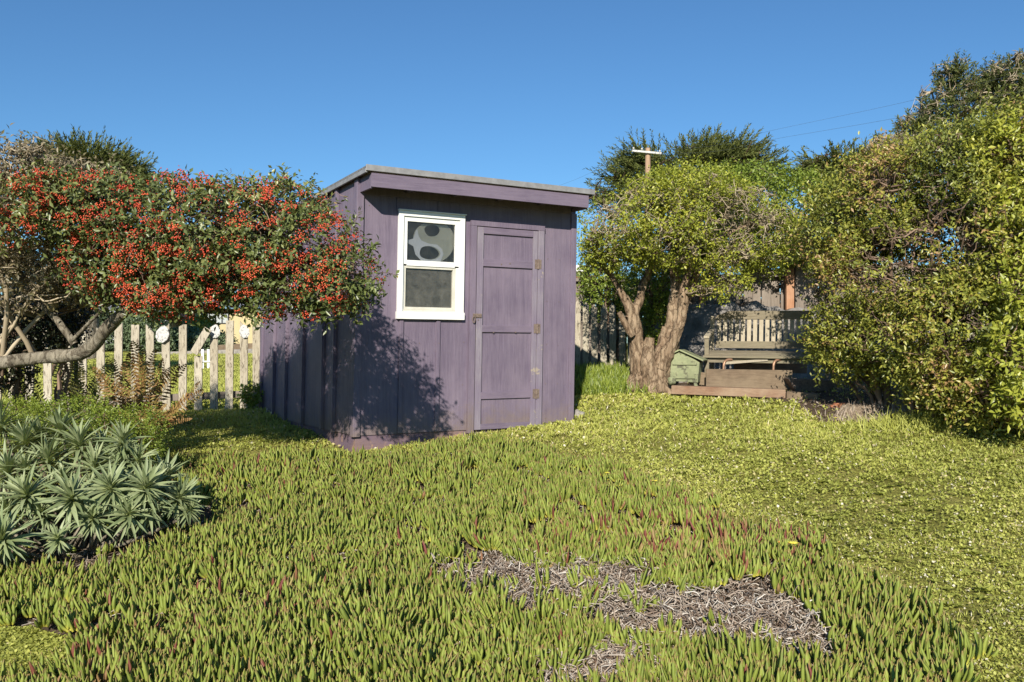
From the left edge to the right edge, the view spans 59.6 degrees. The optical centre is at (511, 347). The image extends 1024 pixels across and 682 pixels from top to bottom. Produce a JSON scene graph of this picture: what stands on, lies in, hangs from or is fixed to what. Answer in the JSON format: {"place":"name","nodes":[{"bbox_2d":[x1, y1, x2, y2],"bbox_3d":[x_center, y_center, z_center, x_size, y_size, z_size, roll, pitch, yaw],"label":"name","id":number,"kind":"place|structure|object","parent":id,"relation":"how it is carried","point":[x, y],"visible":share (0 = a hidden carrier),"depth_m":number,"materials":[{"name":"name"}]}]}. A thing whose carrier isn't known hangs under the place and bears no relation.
{"place":"outdoors","nodes":[
{"label":"outdoors","id":0,"kind":"place"},
{"bbox_2d":[0,350,1023,681],"bbox_3d":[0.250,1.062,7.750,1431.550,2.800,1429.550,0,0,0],"label":"ground","id":1,"kind":"structure","parent":0,"point":[952,500],"depth_m":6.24,"materials":[{"name":"green plant"}]},
{"bbox_2d":[0,295,93,473],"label":"dark shrub","id":2,"kind":"object","parent":1,"relation":"on","point":[42,340],"visible":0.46,"depth_m":7.74,"materials":[{"name":"green plant"}]},
{"bbox_2d":[0,237,120,375],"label":"tree","id":3,"kind":"object","parent":1,"relation":"on","point":[86,309],"visible":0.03,"depth_m":17.75,"materials":[{"name":"green plant"}]},
{"bbox_2d":[0,123,139,355],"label":"bare shrub","id":4,"kind":"object","parent":1,"relation":"on","point":[13,265],"visible":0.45,"depth_m":6.99,"materials":[{"name":"brown plant"}]},
{"bbox_2d":[3,360,142,461],"bbox_3d":[-4.144,0.551,8.206,1.430,1.025,0.825,0,0,10],"label":"fern","id":5,"kind":"object","parent":1,"relation":"on","point":[78,374],"visible":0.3,"depth_m":8.20,"materials":[{"name":"green plant"}]},
{"bbox_2d":[3,123,170,358],"bbox_3d":[-11.507,-2.789,23.947,4.154,6.189,4.222,0,0,0],"label":"cypress tree","id":6,"kind":"object","parent":1,"relation":"on","point":[97,147],"visible":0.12,"depth_m":23.29,"materials":[{"name":"green plant"}]},
{"bbox_2d":[0,389,175,496],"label":"ground shrub","id":7,"kind":"object","parent":1,"relation":"on","point":[34,410],"visible":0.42,"depth_m":7.04,"materials":[{"name":"green plant"}]},
{"bbox_2d":[1,299,202,339],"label":"neighbour garage","id":8,"kind":"structure","parent":1,"relation":"on","point":[136,318],"depth_m":42.52,"materials":[{"name":"white paint"}]},
{"bbox_2d":[0,397,211,567],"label":"silver shrub","id":9,"kind":"object","parent":1,"relation":"on","point":[134,509],"visible":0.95,"depth_m":5.61,"materials":[{"name":"green plant"}]},
{"bbox_2d":[22,307,200,351],"bbox_3d":[-13.888,-0.500,30.021,6.995,1.970,2.773,0,0,0],"label":"hedge","id":10,"kind":"object","parent":1,"relation":"on","point":[127,324],"visible":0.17,"depth_m":29.35,"materials":[{"name":"plant"}]},
{"bbox_2d":[2,352,252,408],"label":"neighbour lawn","id":11,"kind":"structure","parent":1,"relation":"on","point":[205,382],"depth_m":17.43,"materials":[{"name":"green plant"}]},
{"bbox_2d":[0,321,259,420],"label":"picket fence","id":12,"kind":"object","parent":1,"relation":"on","point":[214,395],"visible":0.29,"depth_m":10.97,"materials":[{"name":"white wood"}]},
{"bbox_2d":[156,326,168,342],"bbox_3d":[-4.249,-0.169,10.878,0.164,0.213,0.022,14,0,0],"label":"shell","id":13,"kind":"object","parent":12,"relation":"attached to","point":[162,334],"visible":1,"depth_m":10.87},
{"bbox_2d":[191,327,211,354],"bbox_3d":[-3.818,-0.084,10.980,0.257,0.348,0.022,0,0,0],"label":"broken picket","id":14,"kind":"object","parent":12,"relation":"hanging from","point":[200,342],"visible":0.89,"depth_m":10.97,"materials":[{"name":"white wood"}]},
{"bbox_2d":[210,324,219,337],"bbox_3d":[-3.673,-0.205,11.065,0.131,0.170,0.019,3,0,0],"label":"shell","id":15,"kind":"object","parent":12,"relation":"attached to","point":[215,334],"visible":0.98,"depth_m":11.06},
{"bbox_2d":[239,325,249,337],"bbox_3d":[-3.342,-0.207,11.169,0.131,0.170,0.019,-9,0,0],"label":"shell","id":16,"kind":"object","parent":12,"relation":"attached to","point":[244,330],"visible":0.98,"depth_m":11.16},
{"bbox_2d":[62,341,203,451],"bbox_3d":[-3.545,0.488,8.250,0.954,1.111,1.209,0,0,-45],"label":"fern","id":17,"kind":"object","parent":1,"relation":"on","point":[139,389],"visible":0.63,"depth_m":8.15,"materials":[{"name":"green plant"}]},
{"bbox_2d":[144,404,191,443],"bbox_3d":[-3.127,0.750,8.197,0.908,0.481,0.501,0,0,34],"label":"fern","id":18,"kind":"object","parent":1,"relation":"on","point":[172,412],"visible":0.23,"depth_m":8.13,"materials":[{"name":"plant"}]},
{"bbox_2d":[177,313,219,345],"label":"shrub","id":19,"kind":"object","parent":1,"relation":"on","point":[202,322],"visible":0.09,"depth_m":31.60,"materials":[{"name":"green plant"}]},
{"bbox_2d":[0,154,399,368],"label":"berry tree","id":20,"kind":"object","parent":1,"relation":"on","point":[174,268],"visible":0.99,"depth_m":6.46,"materials":[{"name":"green plant"}]},
{"bbox_2d":[154,349,252,354],"bbox_3d":[-9.120,0.185,27.000,4.644,0.384,0.250,0,0,0],"label":"garden edging","id":21,"kind":"object","parent":1,"relation":"on","point":[236,351],"depth_m":26.88,"materials":[{"name":"wood"}]},
{"bbox_2d":[201,349,209,368],"bbox_3d":[-6.870,0.253,20.050,0.275,0.445,0.200,0,0,0],"label":"white stand","id":22,"kind":"object","parent":1,"relation":"on","point":[208,357],"visible":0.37,"depth_m":19.98,"materials":[{"name":"paint"}]},
{"bbox_2d":[187,329,238,350],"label":"shrub","id":23,"kind":"object","parent":1,"relation":"on","point":[221,338],"visible":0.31,"depth_m":29.58,"materials":[{"name":"green plant"}]},
{"bbox_2d":[203,299,260,343],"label":"neighbour house","id":24,"kind":"structure","parent":1,"relation":"on","point":[235,319],"depth_m":52.00,"materials":[{"name":"yellow paint"}]},
{"bbox_2d":[208,312,228,323],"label":"window","id":25,"kind":"structure","parent":24,"relation":"in","point":[221,321],"depth_m":52.03,"materials":[{"name":"white glass"}]},
{"bbox_2d":[218,343,251,349],"bbox_3d":[-8.094,0.000,28.200,2.426,0.428,0.200,0,0,0],"label":"garden edging","id":26,"kind":"object","parent":1,"relation":"on","point":[223,347],"visible":0.06,"depth_m":28.10,"materials":[{"name":"brown wood"}]},
{"bbox_2d":[236,380,264,408],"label":"shrub","id":27,"kind":"object","parent":1,"relation":"on","point":[246,398],"visible":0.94,"depth_m":10.93,"materials":[{"name":"green plant"}]},
{"bbox_2d":[259,164,594,452],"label":"garden shed","id":28,"kind":"structure","parent":1,"relation":"on","point":[474,330],"depth_m":8.93,"materials":[{"name":"wood"}]},
{"bbox_2d":[395,209,466,319],"bbox_3d":[-0.786,-0.798,8.691,0.745,1.045,0.082,0,0,-31],"label":"window","id":29,"kind":"structure","parent":28,"relation":"in","point":[456,312],"depth_m":8.69,"materials":[{"name":"white paint"}]},
{"bbox_2d":[407,223,453,261],"bbox_3d":[-0.793,-1.041,8.737,0.526,0.410,0.010,0,0,-31],"label":"window ornament","id":30,"kind":"object","parent":29,"relation":"attached to","point":[441,242],"depth_m":8.77,"materials":[{"name":"plastic"}]},
{"bbox_2d":[474,227,537,429],"bbox_3d":[-0.061,-0.196,9.112,0.752,2.030,0.036,0,0,-31],"label":"door","id":31,"kind":"structure","parent":28,"relation":"in","point":[506,273],"depth_m":9.11,"materials":[{"name":"purple paint"}]},
{"bbox_2d":[0,449,954,681],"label":"dry thatch","id":32,"kind":"object","parent":1,"relation":"on","point":[604,661],"visible":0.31,"depth_m":4.37,"materials":[{"name":"grey plant"}]},
{"bbox_2d":[0,430,999,681],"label":"ice plant","id":33,"kind":"object","parent":1,"relation":"on","point":[412,604],"visible":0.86,"depth_m":4.64,"materials":[{"name":"green plant"}]},
{"bbox_2d":[574,409,584,417],"bbox_3d":[0.723,0.732,9.749,0.156,0.126,0.141,0,0,0],"label":"rock","id":34,"kind":"object","parent":1,"relation":"on","point":[576,411],"visible":0.49,"depth_m":9.71,"materials":[{"name":"grey stone"}]},
{"bbox_2d":[576,265,595,301],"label":"neighbour cottage","id":35,"kind":"structure","parent":1,"relation":"on","point":[579,277],"depth_m":29.72,"materials":[{"name":"white"}]},
{"bbox_2d":[575,300,644,366],"bbox_3d":[1.345,-0.062,13.034,1.197,1.324,0.068,0,0,0],"label":"picket fence","id":36,"kind":"object","parent":1,"relation":"on","point":[612,326],"visible":0.37,"depth_m":13.00,"materials":[{"name":"white wood"}]},
{"bbox_2d":[576,278,648,362],"bbox_3d":[1.520,-0.278,14.367,1.681,1.686,0.105,0,0,0],"label":"board fence","id":37,"kind":"object","parent":1,"relation":"on","point":[598,343],"depth_m":14.40,"materials":[{"name":"grey wood"}]},
{"bbox_2d":[574,359,654,395],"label":"tall grass","id":38,"kind":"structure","parent":1,"relation":"on","point":[590,378],"depth_m":11.32,"materials":[{"name":"green plant"}]},
{"bbox_2d":[576,246,683,362],"bbox_3d":[1.871,-0.486,13.221,1.372,2.096,2.088,0,0,-32],"label":"shrub","id":39,"kind":"object","parent":1,"relation":"on","point":[655,302],"visible":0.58,"depth_m":13.23,"materials":[{"name":"green plant"}]},
{"bbox_2d":[632,147,661,267],"bbox_3d":[4.497,-3.210,29.970,0.987,6.993,0.319,0,0,0],"label":"utility pole","id":40,"kind":"object","parent":1,"relation":"on","point":[647,152],"visible":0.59,"depth_m":29.92,"materials":[{"name":"brown wood"}]},
{"bbox_2d":[659,91,1020,153],"bbox_3d":[7.297,-5.475,22.488,0.450,2.022,15.484,0,0,-16],"label":"power line","id":41,"kind":"object","parent":40,"relation":"attached to","point":[865,123],"visible":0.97,"depth_m":19.75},
{"bbox_2d":[662,72,1021,150],"bbox_3d":[7.304,-5.697,22.474,0.360,1.780,15.456,0,0,-16],"label":"power line","id":42,"kind":"object","parent":40,"relation":"attached to","point":[861,111],"visible":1,"depth_m":20.24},
{"bbox_2d":[668,376,675,384],"bbox_3d":[1.957,0.402,10.950,0.099,0.112,0.101,0,0,0],"label":"garden pot","id":43,"kind":"object","parent":1,"relation":"on","point":[671,380],"visible":1,"depth_m":10.91,"materials":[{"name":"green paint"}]},
{"bbox_2d":[670,349,707,385],"bbox_3d":[2.183,0.283,11.236,0.497,0.528,0.405,0,0,20],"label":"garden box","id":44,"kind":"object","parent":1,"relation":"on","point":[686,365],"visible":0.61,"depth_m":11.09,"materials":[{"name":"green paint"}]},
{"bbox_2d":[583,122,800,249],"bbox_3d":[6.872,-4.552,36.098,9.036,8.957,7.026,0,0,0],"label":"cypress tree","id":45,"kind":"object","parent":1,"relation":"on","point":[629,161],"visible":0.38,"depth_m":34.82,"materials":[{"name":"green plant"}]},
{"bbox_2d":[576,152,810,395],"bbox_3d":[2.261,-0.883,11.215,3.134,3.122,2.501,0,0,0],"label":"gnarled tree","id":46,"kind":"object","parent":1,"relation":"on","point":[647,363],"visible":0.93,"depth_m":10.85,"materials":[{"name":"green plant"}]},
{"bbox_2d":[689,372,705,385],"bbox_3d":[2.344,0.382,11.250,0.240,0.180,0.050,0,0,26],"label":"plank","id":47,"kind":"object","parent":1,"relation":"on","point":[703,379],"visible":0.27,"depth_m":11.20,"materials":[{"name":"brown wood"}]},
{"bbox_2d":[671,385,785,397],"bbox_3d":[2.555,0.517,10.600,1.308,0.134,0.200,0,0,13],"label":"timber","id":48,"kind":"object","parent":1,"relation":"on","point":[726,391],"visible":0.99,"depth_m":10.51,"materials":[{"name":"brown wood"}]},
{"bbox_2d":[646,245,829,307],"bbox_3d":[4.133,-0.751,14.909,4.284,2.410,1.285,0,0,0],"label":"shrub","id":49,"kind":"object","parent":1,"relation":"on","point":[741,272],"depth_m":14.77,"materials":[{"name":"green plant"}]},
{"bbox_2d":[706,369,791,389],"bbox_3d":[2.885,0.383,10.900,1.030,0.248,0.045,0,0,6],"label":"plank","id":50,"kind":"object","parent":1,"relation":"on","point":[744,378],"visible":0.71,"depth_m":10.88,"materials":[{"name":"brown wood"}]},
{"bbox_2d":[656,157,845,306],"bbox_3d":[3.470,-1.185,13.386,3.216,3.317,2.509,0,0,0],"label":"shrub","id":51,"kind":"object","parent":1,"relation":"on","point":[778,185],"visible":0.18,"depth_m":12.81,"materials":[{"name":"green plant"}]},
{"bbox_2d":[703,311,829,378],"bbox_3d":[3.259,0.005,11.415,1.530,0.901,0.693,1,8,19],"label":"garden bench","id":52,"kind":"object","parent":1,"relation":"on","point":[712,355],"visible":0.72,"depth_m":11.61,"materials":[{"name":"brown wood"}]},
{"bbox_2d":[722,358,732,368],"bbox_3d":[2.663,0.242,11.074,0.144,0.225,0.038,0,0,-24],"label":"copper pipe","id":53,"kind":"object","parent":52,"relation":"attached to","point":[725,361],"visible":0.8,"depth_m":11.05,"materials":[{"name":"orange metal"}]},
{"bbox_2d":[772,359,781,369],"bbox_3d":[3.280,0.242,11.074,0.146,0.225,0.038,0,0,-23],"label":"copper pipe","id":54,"kind":"object","parent":52,"relation":"attached to","point":[773,363],"visible":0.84,"depth_m":11.05,"materials":[{"name":"brown metal"}]},
{"bbox_2d":[734,363,806,372],"bbox_3d":[3.438,0.250,11.900,0.973,0.179,0.040,0,0,0],"label":"plank","id":55,"kind":"object","parent":1,"relation":"on","point":[795,368],"visible":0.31,"depth_m":11.88,"materials":[{"name":"wood"}]},
{"bbox_2d":[650,301,931,382],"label":"retaining wall","id":56,"kind":"structure","parent":1,"relation":"on","point":[696,327],"depth_m":13.17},
{"bbox_2d":[786,391,818,398],"bbox_3d":[3.357,0.569,10.350,0.353,0.135,0.220,0,0,17],"label":"timber","id":57,"kind":"object","parent":1,"relation":"on","point":[794,394],"visible":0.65,"depth_m":10.26,"materials":[{"name":"brown wood"}]},
{"bbox_2d":[783,378,838,390],"bbox_3d":[3.596,0.442,10.750,0.620,0.156,0.280,0,0,0],"label":"trough","id":58,"kind":"object","parent":1,"relation":"on","point":[798,384],"visible":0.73,"depth_m":10.65,"materials":[{"name":"metal"}]},
{"bbox_2d":[654,261,969,347],"bbox_3d":[4.617,-0.394,13.718,4.916,1.887,0.256,0,0,0],"label":"board fence","id":59,"kind":"object","parent":1,"relation":"on","point":[764,293],"visible":0.06,"depth_m":13.80,"materials":[{"name":"wood"}]},
{"bbox_2d":[677,381,965,422],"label":"leaf litter","id":60,"kind":"object","parent":1,"relation":"on","point":[867,400],"visible":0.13,"depth_m":10.20,"materials":[{"name":"brown plant"}]},
{"bbox_2d":[830,402,846,407],"bbox_3d":[3.578,0.629,9.746,0.242,0.082,0.126,0,0,0],"label":"terracotta shard","id":61,"kind":"object","parent":1,"relation":"on","point":[838,404],"visible":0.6,"depth_m":9.71,"materials":[{"name":"orange ceramic"}]},
{"bbox_2d":[786,130,898,232],"bbox_3d":[12.751,-4.083,34.034,4.747,8.045,5.356,0,0,0],"label":"cypress tree","id":62,"kind":"object","parent":1,"relation":"on","point":[817,161],"visible":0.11,"depth_m":32.99,"materials":[{"name":"green plant"}]},
{"bbox_2d":[829,403,884,421],"bbox_3d":[3.595,0.661,9.175,0.874,0.189,0.468,0,0,0],"label":"tree stump","id":63,"kind":"object","parent":1,"relation":"on","point":[854,409],"visible":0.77,"depth_m":9.09,"materials":[{"name":"beige wood"}]},
{"bbox_2d":[792,396,987,421],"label":"dry grass","id":64,"kind":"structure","parent":1,"relation":"on","point":[895,408],"depth_m":9.10,"materials":[{"name":"plant"}]},
{"bbox_2d":[863,128,925,249],"bbox_3d":[8.558,-2.306,20.004,1.223,5.019,1.686,0,0,0],"label":"dead shrub","id":65,"kind":"object","parent":1,"relation":"on","point":[893,136],"visible":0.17,"depth_m":19.69,"materials":[{"name":"green plant"}]},
{"bbox_2d":[775,83,1023,442],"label":"hedge","id":66,"kind":"object","parent":1,"relation":"on","point":[934,298],"visible":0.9,"depth_m":8.53,"materials":[{"name":"green plant"}]},
{"bbox_2d":[803,405,1015,433],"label":"long grass","id":67,"kind":"structure","parent":1,"relation":"on","point":[912,420],"depth_m":8.46,"materials":[{"name":"green plant"}]},
{"bbox_2d":[891,48,1023,341],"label":"pine tree","id":68,"kind":"object","parent":1,"relation":"on","point":[953,72],"visible":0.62,"depth_m":21.62,"materials":[{"name":"green plant"}]},
{"bbox_2d":[958,108,1023,437],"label":"shrub","id":69,"kind":"object","parent":1,"relation":"on","point":[1014,386],"visible":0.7,"depth_m":7.53,"materials":[{"name":"green plant"}]},
{"bbox_2d":[0,0,1023,305],"label":"sky","id":70,"kind":"structure","parent":0,"point":[534,91],"materials":[{"name":"blue"}]}
]}

